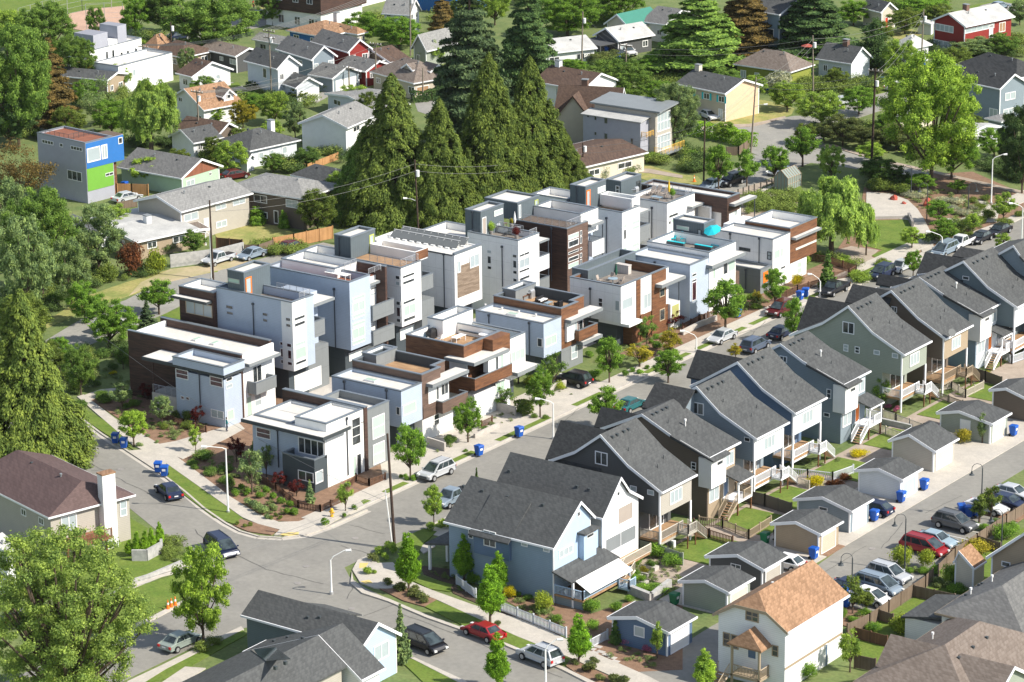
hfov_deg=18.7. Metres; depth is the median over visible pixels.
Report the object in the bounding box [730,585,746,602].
garage door
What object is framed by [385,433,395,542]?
utility pole
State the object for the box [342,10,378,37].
tree
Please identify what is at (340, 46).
house
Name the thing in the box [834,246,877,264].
play surface
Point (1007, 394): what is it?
garage
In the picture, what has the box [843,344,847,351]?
window
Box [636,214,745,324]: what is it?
modern house
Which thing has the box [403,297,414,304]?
window
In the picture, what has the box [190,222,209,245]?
carport
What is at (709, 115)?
parked car
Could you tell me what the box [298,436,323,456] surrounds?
window
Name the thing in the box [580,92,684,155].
modern house
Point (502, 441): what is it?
kerb
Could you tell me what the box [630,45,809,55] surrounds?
wire
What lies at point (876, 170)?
tree
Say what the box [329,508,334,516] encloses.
fire hydrant
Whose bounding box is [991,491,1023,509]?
parked car
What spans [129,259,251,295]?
dirt pull in
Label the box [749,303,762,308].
shrub
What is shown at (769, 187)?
garden path
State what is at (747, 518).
back lawn
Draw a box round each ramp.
[280,532,298,535]
[359,563,367,567]
[361,580,371,583]
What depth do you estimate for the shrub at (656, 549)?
325.55 m
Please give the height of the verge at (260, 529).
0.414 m
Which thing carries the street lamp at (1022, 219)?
on the sidewalk
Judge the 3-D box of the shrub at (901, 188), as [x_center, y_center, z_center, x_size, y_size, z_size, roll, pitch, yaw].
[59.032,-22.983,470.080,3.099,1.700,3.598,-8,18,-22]
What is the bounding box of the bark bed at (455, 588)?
[421,565,560,635]
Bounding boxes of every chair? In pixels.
[648,185,655,195]
[654,185,661,194]
[660,188,667,197]
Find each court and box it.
[308,318,595,395]
[381,380,598,478]
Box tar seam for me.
[403,614,559,676]
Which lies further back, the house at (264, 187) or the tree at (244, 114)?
the tree at (244, 114)
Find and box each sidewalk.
[77,394,364,536]
[100,601,181,664]
[127,626,243,681]
[301,190,1023,518]
[352,555,658,681]
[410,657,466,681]
[702,116,785,128]
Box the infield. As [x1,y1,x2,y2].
[69,6,123,30]
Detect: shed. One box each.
[241,153,256,171]
[918,20,933,34]
[953,543,986,589]
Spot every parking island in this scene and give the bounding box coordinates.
[843,606,871,626]
[902,546,956,556]
[982,511,1023,521]
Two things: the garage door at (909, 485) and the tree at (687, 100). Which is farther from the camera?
the tree at (687, 100)
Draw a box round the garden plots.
[741,192,797,216]
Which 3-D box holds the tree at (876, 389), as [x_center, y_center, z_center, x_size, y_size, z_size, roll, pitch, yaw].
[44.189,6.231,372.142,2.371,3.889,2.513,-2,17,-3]
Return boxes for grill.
[426,327,436,338]
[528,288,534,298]
[632,186,638,193]
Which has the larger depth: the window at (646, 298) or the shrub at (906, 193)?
the shrub at (906, 193)
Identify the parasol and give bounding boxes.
[704,225,720,235]
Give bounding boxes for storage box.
[615,262,631,274]
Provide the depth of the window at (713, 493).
336.82 m
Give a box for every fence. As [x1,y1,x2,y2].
[85,2,122,28]
[116,183,148,195]
[117,198,136,208]
[163,415,206,432]
[216,237,242,247]
[244,239,273,248]
[258,475,341,511]
[272,225,332,243]
[283,152,337,166]
[342,472,385,493]
[456,574,476,597]
[481,415,492,426]
[500,603,566,637]
[590,628,608,646]
[640,540,683,565]
[682,310,715,328]
[693,518,733,542]
[698,515,771,538]
[726,140,748,154]
[740,488,791,513]
[777,279,819,298]
[784,464,853,479]
[786,472,809,488]
[810,254,856,278]
[846,567,933,635]
[854,626,887,645]
[854,655,875,670]
[870,424,902,436]
[871,407,956,442]
[879,609,893,623]
[913,584,955,599]
[928,380,983,397]
[935,390,963,402]
[937,503,1023,576]
[967,365,1002,384]
[977,535,1000,550]
[1002,351,1023,363]
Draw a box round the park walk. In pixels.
[839,215,1023,291]
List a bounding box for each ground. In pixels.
[0,0,1023,681]
[837,172,1023,257]
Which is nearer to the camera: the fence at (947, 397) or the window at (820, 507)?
the window at (820, 507)
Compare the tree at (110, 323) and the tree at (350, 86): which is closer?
the tree at (110, 323)
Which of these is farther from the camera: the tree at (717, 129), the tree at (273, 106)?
the tree at (273, 106)
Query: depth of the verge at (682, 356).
391.67 m
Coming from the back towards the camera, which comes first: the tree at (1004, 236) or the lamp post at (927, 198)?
the lamp post at (927, 198)
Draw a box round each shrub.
[45,292,63,302]
[80,399,88,405]
[92,347,110,358]
[92,380,101,385]
[94,261,120,282]
[94,389,109,397]
[95,392,114,403]
[106,363,118,369]
[115,239,144,274]
[120,402,132,408]
[128,399,140,406]
[142,247,166,273]
[158,423,170,429]
[171,409,178,416]
[179,419,191,429]
[181,410,191,419]
[187,458,199,465]
[191,448,215,459]
[191,464,199,469]
[203,465,217,475]
[218,465,232,472]
[222,473,235,485]
[231,488,238,496]
[238,483,244,489]
[242,487,250,495]
[243,496,250,504]
[248,499,260,507]
[252,503,263,510]
[255,492,263,497]
[257,504,269,513]
[262,486,270,492]
[269,503,277,508]
[270,492,276,497]
[276,497,286,502]
[283,507,290,513]
[285,500,293,506]
[291,508,297,515]
[320,517,329,524]
[362,566,372,573]
[366,552,378,561]
[374,546,384,554]
[381,552,388,559]
[383,577,392,585]
[388,541,397,553]
[395,581,406,591]
[406,586,419,596]
[415,590,429,599]
[419,597,428,602]
[426,521,435,530]
[437,518,448,527]
[444,434,457,444]
[465,570,480,583]
[502,585,515,597]
[516,403,532,412]
[522,375,532,384]
[523,593,533,599]
[534,589,554,609]
[551,613,562,622]
[554,380,564,388]
[570,658,578,664]
[581,661,597,670]
[582,598,600,611]
[585,351,594,357]
[585,618,599,629]
[588,369,599,378]
[589,656,599,662]
[595,673,605,679]
[601,167,609,177]
[607,673,619,681]
[609,601,621,610]
[612,674,630,681]
[622,370,629,375]
[624,594,633,601]
[631,573,639,581]
[634,555,641,566]
[636,369,643,373]
[636,582,651,590]
[641,644,651,651]
[646,582,670,594]
[647,541,665,557]
[651,341,661,347]
[661,552,682,566]
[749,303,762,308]
[764,70,792,90]
[791,273,804,285]
[800,661,818,678]
[804,475,823,486]
[815,122,835,140]
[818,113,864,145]
[831,478,844,484]
[836,256,848,263]
[839,472,851,479]
[843,608,847,617]
[847,269,860,276]
[848,616,857,620]
[849,448,870,456]
[851,269,872,282]
[854,126,886,147]
[857,607,871,614]
[865,621,882,630]
[867,177,893,189]
[875,122,910,149]
[878,182,898,191]
[886,611,904,634]
[887,544,913,564]
[890,182,910,194]
[900,189,915,195]
[907,192,926,198]
[916,548,935,566]
[918,566,929,573]
[928,564,942,574]
[934,196,951,202]
[940,562,954,580]
[944,203,959,209]
[946,196,964,203]
[946,582,968,594]
[948,224,966,233]
[954,208,972,215]
[955,428,971,443]
[958,537,996,553]
[967,196,976,202]
[970,203,987,209]
[977,214,986,223]
[978,194,990,200]
[979,523,990,529]
[982,208,995,218]
[990,523,1020,538]
[995,217,1014,224]
[1004,520,1020,529]
[1014,210,1023,216]
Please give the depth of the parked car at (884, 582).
315.59 m
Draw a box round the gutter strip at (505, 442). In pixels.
[350,294,825,514]
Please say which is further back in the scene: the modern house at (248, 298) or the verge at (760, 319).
the verge at (760, 319)
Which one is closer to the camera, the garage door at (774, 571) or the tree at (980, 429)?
the garage door at (774, 571)
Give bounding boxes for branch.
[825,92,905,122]
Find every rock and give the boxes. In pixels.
[890,195,897,199]
[923,198,930,206]
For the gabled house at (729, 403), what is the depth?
343.47 m
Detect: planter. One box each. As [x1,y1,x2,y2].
[631,568,642,574]
[636,574,648,584]
[639,565,650,577]
[644,559,658,571]
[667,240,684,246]
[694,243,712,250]
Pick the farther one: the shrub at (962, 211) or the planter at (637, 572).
the shrub at (962, 211)
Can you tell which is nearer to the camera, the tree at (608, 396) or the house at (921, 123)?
the tree at (608, 396)
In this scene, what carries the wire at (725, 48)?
attached to the utility pole at (813, 45)
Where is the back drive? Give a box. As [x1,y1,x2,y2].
[415,100,434,113]
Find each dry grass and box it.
[641,166,682,182]
[683,175,702,185]
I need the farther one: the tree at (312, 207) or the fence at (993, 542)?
the tree at (312, 207)
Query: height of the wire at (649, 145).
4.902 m
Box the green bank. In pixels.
[882,63,928,80]
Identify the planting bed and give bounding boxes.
[92,385,381,521]
[619,262,845,359]
[821,544,844,556]
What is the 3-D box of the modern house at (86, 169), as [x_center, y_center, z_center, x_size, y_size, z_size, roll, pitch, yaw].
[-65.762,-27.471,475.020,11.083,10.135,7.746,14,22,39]
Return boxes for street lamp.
[194,231,212,279]
[201,445,229,512]
[330,549,350,594]
[535,397,553,438]
[545,638,562,681]
[680,330,696,351]
[807,273,821,296]
[990,153,1006,203]
[1009,202,1022,238]
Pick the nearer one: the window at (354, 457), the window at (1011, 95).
the window at (354, 457)
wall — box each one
[131,539,162,560]
[170,242,243,267]
[426,437,445,450]
[473,422,498,437]
[496,402,515,415]
[550,380,566,390]
[628,579,671,600]
[682,315,716,334]
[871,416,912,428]
[875,215,907,218]
[908,213,913,226]
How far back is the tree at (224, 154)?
485.89 m
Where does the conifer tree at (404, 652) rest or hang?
on the verge at (422, 672)
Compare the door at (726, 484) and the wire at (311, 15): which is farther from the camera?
the wire at (311, 15)
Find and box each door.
[245,276,251,292]
[294,366,321,390]
[329,463,342,486]
[335,76,356,90]
[349,345,373,361]
[356,453,361,474]
[369,234,373,249]
[400,324,414,340]
[482,217,486,233]
[578,319,582,329]
[586,189,590,205]
[636,180,640,190]
[649,514,663,529]
[670,624,688,654]
[723,477,728,497]
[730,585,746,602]
[743,460,756,471]
[765,563,780,582]
[781,434,794,448]
[821,528,835,553]
[824,643,827,665]
[852,505,866,531]
[854,403,859,422]
[890,374,900,388]
[903,475,915,497]
[931,358,941,373]
[935,444,952,470]
[988,332,991,349]
[992,419,1004,442]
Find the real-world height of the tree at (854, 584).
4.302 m
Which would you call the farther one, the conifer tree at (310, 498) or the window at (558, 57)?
the window at (558, 57)
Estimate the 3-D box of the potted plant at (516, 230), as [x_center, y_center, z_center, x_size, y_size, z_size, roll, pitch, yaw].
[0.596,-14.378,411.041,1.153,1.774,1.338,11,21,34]
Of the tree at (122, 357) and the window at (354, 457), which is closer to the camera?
the window at (354, 457)
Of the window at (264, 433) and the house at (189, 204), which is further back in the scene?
the house at (189, 204)
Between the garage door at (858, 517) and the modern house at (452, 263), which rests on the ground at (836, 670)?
the modern house at (452, 263)
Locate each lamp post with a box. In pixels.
[838,553,852,587]
[892,514,906,568]
[902,165,911,192]
[918,183,927,219]
[968,183,978,207]
[969,463,982,516]
[989,509,1002,546]
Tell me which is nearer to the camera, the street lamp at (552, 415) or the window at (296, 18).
the street lamp at (552, 415)
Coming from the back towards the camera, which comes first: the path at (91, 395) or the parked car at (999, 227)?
the parked car at (999, 227)
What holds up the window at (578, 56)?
in the house at (568, 47)
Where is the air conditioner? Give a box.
[667,540,675,548]
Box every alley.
[231,82,327,102]
[640,441,1023,681]
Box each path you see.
[85,388,121,399]
[113,560,182,593]
[128,565,190,587]
[161,423,244,458]
[163,666,205,681]
[420,544,434,553]
[429,527,448,535]
[639,168,682,177]
[756,184,773,191]
[898,218,933,251]
[948,200,997,222]
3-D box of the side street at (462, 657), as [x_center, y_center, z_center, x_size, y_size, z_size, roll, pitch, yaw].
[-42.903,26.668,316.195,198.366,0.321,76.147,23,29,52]
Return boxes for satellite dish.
[949,329,955,336]
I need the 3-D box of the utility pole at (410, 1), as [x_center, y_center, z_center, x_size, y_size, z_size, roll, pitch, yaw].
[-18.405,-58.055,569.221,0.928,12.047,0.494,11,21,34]
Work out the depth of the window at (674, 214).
438.54 m
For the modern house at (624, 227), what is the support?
on the ground at (836, 670)
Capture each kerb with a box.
[85,420,370,539]
[346,201,1023,512]
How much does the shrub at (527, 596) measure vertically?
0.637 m
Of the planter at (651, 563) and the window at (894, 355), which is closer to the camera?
the planter at (651, 563)
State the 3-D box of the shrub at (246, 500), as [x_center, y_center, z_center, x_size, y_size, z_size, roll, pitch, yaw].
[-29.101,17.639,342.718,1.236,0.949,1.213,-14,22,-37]
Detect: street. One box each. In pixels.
[5,414,582,681]
[45,242,333,349]
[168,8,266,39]
[326,218,1023,543]
[715,155,808,190]
[789,145,933,174]
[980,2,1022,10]
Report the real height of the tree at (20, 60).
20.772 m
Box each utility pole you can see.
[170,22,173,41]
[190,90,202,119]
[209,200,213,279]
[263,29,274,90]
[343,66,354,87]
[369,42,384,69]
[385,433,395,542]
[403,160,419,227]
[409,0,412,55]
[422,68,423,101]
[581,12,585,69]
[582,143,586,156]
[620,44,632,61]
[703,119,705,181]
[750,77,767,152]
[812,35,815,90]
[868,69,882,164]
[921,9,926,51]
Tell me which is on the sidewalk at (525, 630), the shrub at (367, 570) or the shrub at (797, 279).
the shrub at (367, 570)
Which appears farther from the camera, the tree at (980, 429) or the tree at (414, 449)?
the tree at (980, 429)
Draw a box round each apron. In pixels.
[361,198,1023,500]
[659,418,1023,614]
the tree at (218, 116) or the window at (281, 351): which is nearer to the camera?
the window at (281, 351)
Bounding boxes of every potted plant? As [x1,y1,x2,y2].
[488,221,495,234]
[512,226,520,238]
[669,188,675,198]
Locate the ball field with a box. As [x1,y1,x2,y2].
[0,0,129,22]
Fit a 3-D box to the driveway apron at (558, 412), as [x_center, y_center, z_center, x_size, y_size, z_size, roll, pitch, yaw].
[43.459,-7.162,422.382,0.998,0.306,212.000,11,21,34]
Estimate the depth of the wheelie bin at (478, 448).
357.14 m
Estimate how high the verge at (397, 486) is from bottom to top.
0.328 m
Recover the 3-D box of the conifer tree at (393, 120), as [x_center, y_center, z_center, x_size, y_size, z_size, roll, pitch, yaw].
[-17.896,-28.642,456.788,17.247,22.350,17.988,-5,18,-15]
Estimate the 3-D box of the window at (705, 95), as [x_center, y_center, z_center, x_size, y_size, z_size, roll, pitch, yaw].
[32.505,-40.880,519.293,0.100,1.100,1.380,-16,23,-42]
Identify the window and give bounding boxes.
[21,508,25,516]
[38,516,43,525]
[42,139,53,144]
[60,513,76,531]
[67,169,81,181]
[70,145,81,151]
[87,146,100,162]
[101,144,107,158]
[105,172,113,176]
[118,137,122,143]
[119,500,126,516]
[147,240,156,248]
[172,235,184,243]
[175,368,187,379]
[183,78,187,85]
[183,211,197,221]
[185,301,212,317]
[186,178,194,185]
[203,217,208,231]
[210,375,222,387]
[211,409,223,419]
[215,203,225,210]
[216,219,226,228]
[227,408,233,420]
[228,277,239,283]
[229,58,235,64]
[232,198,245,205]
[246,395,251,415]
[252,364,261,381]
[254,194,266,203]
[254,394,261,406]
[256,426,270,439]
[258,152,263,159]
[262,67,266,78]
[273,210,278,223]
[278,14,283,22]
[280,348,284,357]
[282,146,286,153]
[286,199,298,208]
[287,349,291,359]
[294,16,299,24]
[294,314,304,321]
[294,320,304,327]
[295,340,305,347]
[295,345,305,360]
[295,358,305,364]
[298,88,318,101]
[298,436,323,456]
[298,470,313,482]
[315,469,322,483]
[333,99,340,105]
[351,416,360,446]
[352,294,364,301]
[352,299,364,313]
[352,311,364,319]
[352,319,364,327]
[352,325,364,340]
[352,337,364,345]
[352,455,356,475]
[353,124,359,132]
[372,413,384,439]
[373,440,384,465]
[374,640,388,660]
[396,307,400,316]
[396,406,399,415]
[402,272,414,278]
[403,278,414,284]
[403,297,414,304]
[403,302,414,316]
[403,315,414,322]
[403,400,415,415]
[408,86,414,94]
[416,85,428,94]
[433,413,439,425]
[436,386,438,399]
[441,382,448,395]
[457,260,460,272]
[469,253,478,268]
[483,530,495,547]
[487,255,491,263]
[494,208,502,216]
[495,356,498,368]
[495,379,504,393]
[500,355,502,366]
[510,347,524,362]
[513,260,516,268]
[518,205,520,217]
[519,251,529,257]
[519,256,529,268]
[519,267,529,272]
[519,274,529,280]
[537,338,542,346]
[545,334,555,347]
[549,56,559,60]
[559,544,572,559]
[568,232,578,240]
[568,238,578,248]
[568,254,578,262]
[568,260,578,268]
[571,344,577,359]
[576,53,584,59]
[589,168,599,175]
[595,451,607,465]
[597,185,604,192]
[598,297,602,306]
[605,524,635,551]
[615,185,619,192]
[615,300,619,310]
[618,160,631,169]
[618,500,632,525]
[622,296,632,310]
[623,229,625,239]
[630,485,636,491]
[634,625,644,637]
[642,40,647,46]
[643,292,650,309]
[647,489,653,495]
[657,110,669,132]
[657,132,669,151]
[659,287,664,297]
[659,308,664,321]
[669,212,677,218]
[670,486,681,505]
[676,225,688,230]
[691,462,695,469]
[692,281,696,300]
[694,402,703,415]
[703,92,709,99]
[709,486,718,503]
[718,95,723,102]
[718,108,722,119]
[723,263,727,274]
[723,632,729,646]
[726,449,733,466]
[728,260,734,272]
[731,563,740,569]
[731,634,738,649]
[739,247,749,251]
[740,70,745,77]
[745,610,758,622]
[747,650,756,659]
[762,28,773,37]
[764,433,774,450]
[767,251,770,259]
[772,644,778,656]
[774,249,779,259]
[779,355,786,362]
[796,240,816,249]
[797,261,800,274]
[802,408,812,425]
[819,506,827,510]
[823,64,827,71]
[823,412,829,417]
[826,389,830,398]
[842,321,854,334]
[842,411,851,427]
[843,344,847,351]
[855,346,859,353]
[858,378,864,393]
[891,306,896,312]
[892,353,897,358]
[909,351,919,366]
[933,39,952,48]
[935,23,953,32]
[951,334,960,350]
[960,419,970,429]
[965,23,993,33]
[977,340,984,354]
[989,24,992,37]
[989,108,997,116]
[992,309,996,322]
[999,22,1005,31]
[1001,561,1009,566]
[1003,107,1013,113]
[1005,91,1015,100]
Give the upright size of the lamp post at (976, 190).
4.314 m
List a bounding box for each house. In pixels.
[0,450,135,556]
[0,532,15,593]
[36,126,123,203]
[60,67,128,94]
[69,214,109,246]
[70,22,141,65]
[90,208,199,258]
[93,48,172,91]
[117,147,223,191]
[127,316,280,427]
[133,177,253,236]
[144,33,170,48]
[156,40,210,70]
[168,124,223,157]
[171,260,334,397]
[173,81,240,121]
[175,58,233,89]
[175,116,238,137]
[182,623,385,681]
[203,39,253,72]
[217,119,300,166]
[238,173,338,229]
[240,590,401,681]
[241,387,389,492]
[243,47,301,93]
[251,32,285,51]
[261,0,366,27]
[270,250,394,375]
[275,35,337,76]
[286,11,346,41]
[290,164,341,182]
[297,225,433,351]
[298,101,376,155]
[310,28,372,63]
[324,88,410,109]
[331,344,468,446]
[339,24,368,41]
[362,0,385,6]
[369,45,411,62]
[369,57,440,98]
[375,226,481,313]
[381,0,421,35]
[405,305,539,416]
[410,28,457,63]
[417,0,486,10]
[424,200,549,309]
[425,476,635,609]
[475,280,602,375]
[484,189,603,291]
[497,452,650,584]
[531,177,649,258]
[536,35,597,66]
[540,59,619,105]
[545,417,706,548]
[554,78,625,143]
[569,248,685,345]
[573,139,648,178]
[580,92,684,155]
[589,21,654,52]
[594,399,754,520]
[603,7,652,26]
[606,171,704,244]
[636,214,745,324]
[641,179,756,236]
[642,370,797,492]
[644,6,692,41]
[677,63,762,121]
[687,346,834,474]
[712,560,849,681]
[716,209,821,293]
[733,49,814,85]
[749,0,795,46]
[772,331,884,443]
[789,292,938,412]
[815,38,872,79]
[845,277,979,394]
[853,617,1023,681]
[861,0,897,26]
[876,266,1012,369]
[896,110,931,126]
[898,34,932,61]
[901,561,1023,639]
[916,247,1023,361]
[930,3,1015,48]
[952,238,1023,331]
[955,64,1023,118]
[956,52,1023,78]
[975,122,1001,146]
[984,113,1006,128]
[985,533,1023,574]
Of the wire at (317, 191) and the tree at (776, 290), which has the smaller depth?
the tree at (776, 290)
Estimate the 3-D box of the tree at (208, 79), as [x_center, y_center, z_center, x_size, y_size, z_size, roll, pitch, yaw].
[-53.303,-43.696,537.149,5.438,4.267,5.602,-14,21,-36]
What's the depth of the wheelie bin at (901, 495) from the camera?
340.78 m
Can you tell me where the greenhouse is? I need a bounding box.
[774,165,801,189]
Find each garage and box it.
[281,72,322,101]
[307,62,362,91]
[338,55,388,86]
[607,600,697,656]
[677,565,755,611]
[704,540,788,589]
[770,508,843,555]
[792,484,873,532]
[854,457,922,499]
[887,421,959,471]
[936,400,1011,443]
[988,378,1023,420]
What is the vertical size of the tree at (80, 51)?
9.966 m
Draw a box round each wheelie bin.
[111,432,119,442]
[119,436,127,447]
[153,460,161,471]
[159,464,168,475]
[474,444,483,455]
[514,425,523,436]
[669,591,680,604]
[759,531,770,542]
[796,290,804,299]
[802,287,808,296]
[808,545,818,558]
[843,597,850,606]
[869,508,879,520]
[896,490,906,501]
[919,477,929,489]
[957,502,965,513]
[964,504,972,516]
[1008,424,1018,435]
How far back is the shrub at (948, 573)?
317.41 m
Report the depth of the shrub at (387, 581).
319.49 m
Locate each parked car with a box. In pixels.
[110,190,142,201]
[153,481,183,500]
[157,630,204,652]
[166,31,189,38]
[200,249,235,266]
[203,530,240,558]
[220,168,250,179]
[235,246,267,260]
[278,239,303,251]
[401,623,448,655]
[416,455,455,481]
[434,485,462,508]
[460,620,506,643]
[516,641,564,668]
[555,368,593,388]
[608,48,624,54]
[613,396,645,412]
[624,44,637,55]
[698,109,719,120]
[698,177,722,187]
[706,327,737,344]
[721,170,745,187]
[739,335,771,353]
[765,166,790,174]
[765,296,791,317]
[766,324,792,340]
[783,551,807,570]
[818,279,849,296]
[829,95,855,106]
[834,575,864,589]
[848,584,890,608]
[855,567,904,595]
[865,557,913,584]
[868,261,895,278]
[869,498,895,517]
[893,258,910,273]
[898,530,949,558]
[919,528,959,548]
[930,237,959,255]
[931,507,978,533]
[953,233,975,248]
[963,497,1009,516]
[971,229,993,244]
[989,222,1012,235]
[991,1,1010,7]
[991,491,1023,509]
[993,482,1023,499]
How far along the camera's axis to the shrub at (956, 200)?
464.03 m
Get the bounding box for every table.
[325,271,350,279]
[450,333,465,342]
[650,195,662,200]
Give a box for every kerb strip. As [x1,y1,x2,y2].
[350,574,593,681]
[824,144,1023,193]
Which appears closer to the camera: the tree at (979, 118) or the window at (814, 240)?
the window at (814, 240)
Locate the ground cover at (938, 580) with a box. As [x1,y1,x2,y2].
[94,184,991,666]
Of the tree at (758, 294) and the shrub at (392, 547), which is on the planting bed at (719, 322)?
the tree at (758, 294)
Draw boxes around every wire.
[104,337,388,502]
[110,490,388,588]
[110,494,387,593]
[141,29,266,44]
[147,30,272,45]
[171,29,261,43]
[177,30,267,44]
[197,66,345,91]
[198,46,373,93]
[205,67,351,92]
[206,52,373,98]
[206,65,343,90]
[210,164,412,204]
[211,172,411,211]
[214,67,347,91]
[265,1,351,28]
[269,1,355,28]
[271,0,362,29]
[276,0,366,29]
[420,147,580,166]
[420,168,525,173]
[587,123,703,146]
[597,129,705,152]
[627,39,809,49]
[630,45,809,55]
[756,73,871,83]
[761,80,870,89]
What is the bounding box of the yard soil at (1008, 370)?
[638,356,1023,587]
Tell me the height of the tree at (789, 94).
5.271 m
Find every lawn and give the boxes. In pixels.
[37,517,192,624]
[146,630,246,681]
[162,308,179,319]
[215,223,295,244]
[228,82,240,87]
[409,528,450,591]
[674,534,735,564]
[707,100,793,124]
[717,507,782,534]
[765,186,802,193]
[769,485,806,509]
[812,457,864,481]
[842,528,1023,663]
[863,428,904,449]
[867,220,910,256]
[893,29,921,38]
[917,400,952,418]
[954,0,1023,11]
[955,382,994,400]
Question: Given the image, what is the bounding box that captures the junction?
[697,116,824,158]
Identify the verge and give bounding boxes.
[46,269,217,327]
[83,409,132,449]
[167,466,242,524]
[233,519,278,534]
[380,588,436,606]
[382,482,407,492]
[405,659,456,681]
[425,600,569,665]
[453,451,474,461]
[495,417,551,440]
[566,658,610,681]
[571,392,602,405]
[644,352,690,372]
[694,327,746,349]
[734,169,799,194]
[748,315,773,324]
[803,292,818,299]
[863,260,891,272]
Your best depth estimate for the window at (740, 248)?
422.72 m
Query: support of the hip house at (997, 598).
on the ground at (836, 670)
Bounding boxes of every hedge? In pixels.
[234,89,289,98]
[410,85,446,102]
[513,399,533,415]
[561,59,580,68]
[587,49,619,63]
[684,121,758,145]
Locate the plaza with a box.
[866,192,923,218]
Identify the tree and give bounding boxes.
[0,9,27,47]
[0,20,52,145]
[0,92,40,146]
[0,134,58,194]
[0,175,26,244]
[0,184,80,295]
[0,212,59,302]
[0,288,99,468]
[0,291,53,336]
[0,522,158,681]
[5,60,59,85]
[12,0,76,52]
[27,38,80,130]
[43,338,65,368]
[46,106,87,128]
[49,236,92,309]
[50,335,73,369]
[52,34,98,69]
[61,342,99,394]
[65,279,104,323]
[70,200,129,268]
[71,78,99,101]
[78,75,119,127]
[79,297,141,347]
[85,6,105,30]
[91,98,122,130]
[95,203,130,219]
[108,382,132,406]
[113,63,132,82]
[113,345,128,368]
[117,77,180,149]
[117,409,148,446]
[119,0,149,33]
[124,539,131,555]
[128,156,155,177]
[131,531,141,548]
[136,278,175,314]
[137,300,157,328]
[138,382,152,399]
[139,0,183,31]
[140,530,149,548]
[147,527,156,546]
[149,394,172,422]
[154,522,163,542]
[157,0,262,45]
[168,148,192,156]
[169,541,233,641]
[176,47,197,67]
[179,228,208,250]
[188,425,202,449]
[189,75,214,86]
[190,405,203,423]
[201,135,221,161]
[211,108,225,119]
[212,140,248,169]
[225,436,245,461]
[228,100,258,128]
[229,127,245,135]
[235,449,264,493]
[243,81,258,90]
[243,94,271,106]
[249,205,266,225]
[254,0,282,24]
[255,90,288,119]
[258,445,274,476]
[260,119,285,133]
[260,153,284,172]
[271,471,287,485]
[278,210,290,228]
[281,101,306,137]
[287,479,305,495]
[288,88,307,97]
[293,146,320,163]
[294,188,337,228]
[304,479,315,504]
[325,170,339,182]
[329,125,387,223]
[335,481,354,510]
[338,72,450,234]
[341,84,365,90]
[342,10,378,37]
[354,91,375,108]
[373,15,422,49]
[391,422,428,478]
[394,532,421,589]
[394,604,412,664]
[406,98,484,228]
[420,483,442,522]
[424,0,515,150]
[427,0,453,30]
[430,39,444,57]
[449,0,477,15]
[449,52,537,218]
[451,396,482,441]
[451,533,474,580]
[475,563,506,621]
[478,0,510,24]
[483,632,511,681]
[487,55,571,192]
[489,551,508,587]
[495,386,516,404]
[497,0,557,98]
[525,364,554,416]
[535,126,593,189]
[536,0,604,35]
[541,351,568,383]
[563,59,588,69]
[567,613,593,663]
[585,57,653,95]
[586,385,624,413]
[595,0,646,18]
[595,336,625,382]
[608,620,621,645]
[625,343,654,366]
[633,54,666,73]
[636,314,658,343]
[642,80,669,97]
[645,0,745,76]
[649,621,663,657]
[651,349,686,382]
[653,81,700,146]
[658,326,681,350]
[667,310,686,323]
[692,648,716,681]
[701,278,746,327]
[705,144,734,188]
[712,67,741,77]
[712,121,733,138]
[723,0,777,55]
[726,342,742,356]
[734,148,760,186]
[747,74,767,92]
[752,290,761,299]
[760,144,789,181]
[761,267,786,300]
[768,79,805,110]
[769,0,859,59]
[780,296,803,332]
[783,126,822,166]
[792,174,874,252]
[793,122,818,139]
[794,90,846,122]
[799,57,816,72]
[816,144,846,175]
[817,249,836,287]
[824,67,850,83]
[837,628,862,671]
[838,0,869,24]
[841,85,877,114]
[841,575,867,613]
[853,207,880,254]
[854,17,889,70]
[855,141,885,158]
[857,155,903,179]
[860,588,874,607]
[865,20,894,40]
[871,378,890,402]
[874,112,901,127]
[875,49,981,182]
[880,38,918,69]
[885,7,922,33]
[895,0,951,12]
[899,226,925,247]
[903,249,922,275]
[904,172,936,188]
[921,3,953,19]
[924,199,953,219]
[930,217,959,238]
[938,127,982,178]
[941,46,972,66]
[947,179,967,193]
[948,36,997,54]
[948,113,984,124]
[964,212,982,231]
[969,494,988,522]
[976,126,1004,157]
[977,413,986,442]
[982,485,1003,518]
[985,32,1019,54]
[990,191,1018,218]
[995,233,1010,246]
[996,105,1023,192]
[1008,0,1023,24]
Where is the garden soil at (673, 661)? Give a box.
[505,595,682,671]
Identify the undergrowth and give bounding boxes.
[0,0,1023,652]
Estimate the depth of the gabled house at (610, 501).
321.89 m
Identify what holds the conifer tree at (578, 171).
on the ground at (836, 670)
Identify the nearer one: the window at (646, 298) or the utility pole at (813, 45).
the window at (646, 298)
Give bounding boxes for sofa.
[535,295,547,303]
[554,300,562,306]
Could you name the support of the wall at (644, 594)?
on the ground at (836, 670)

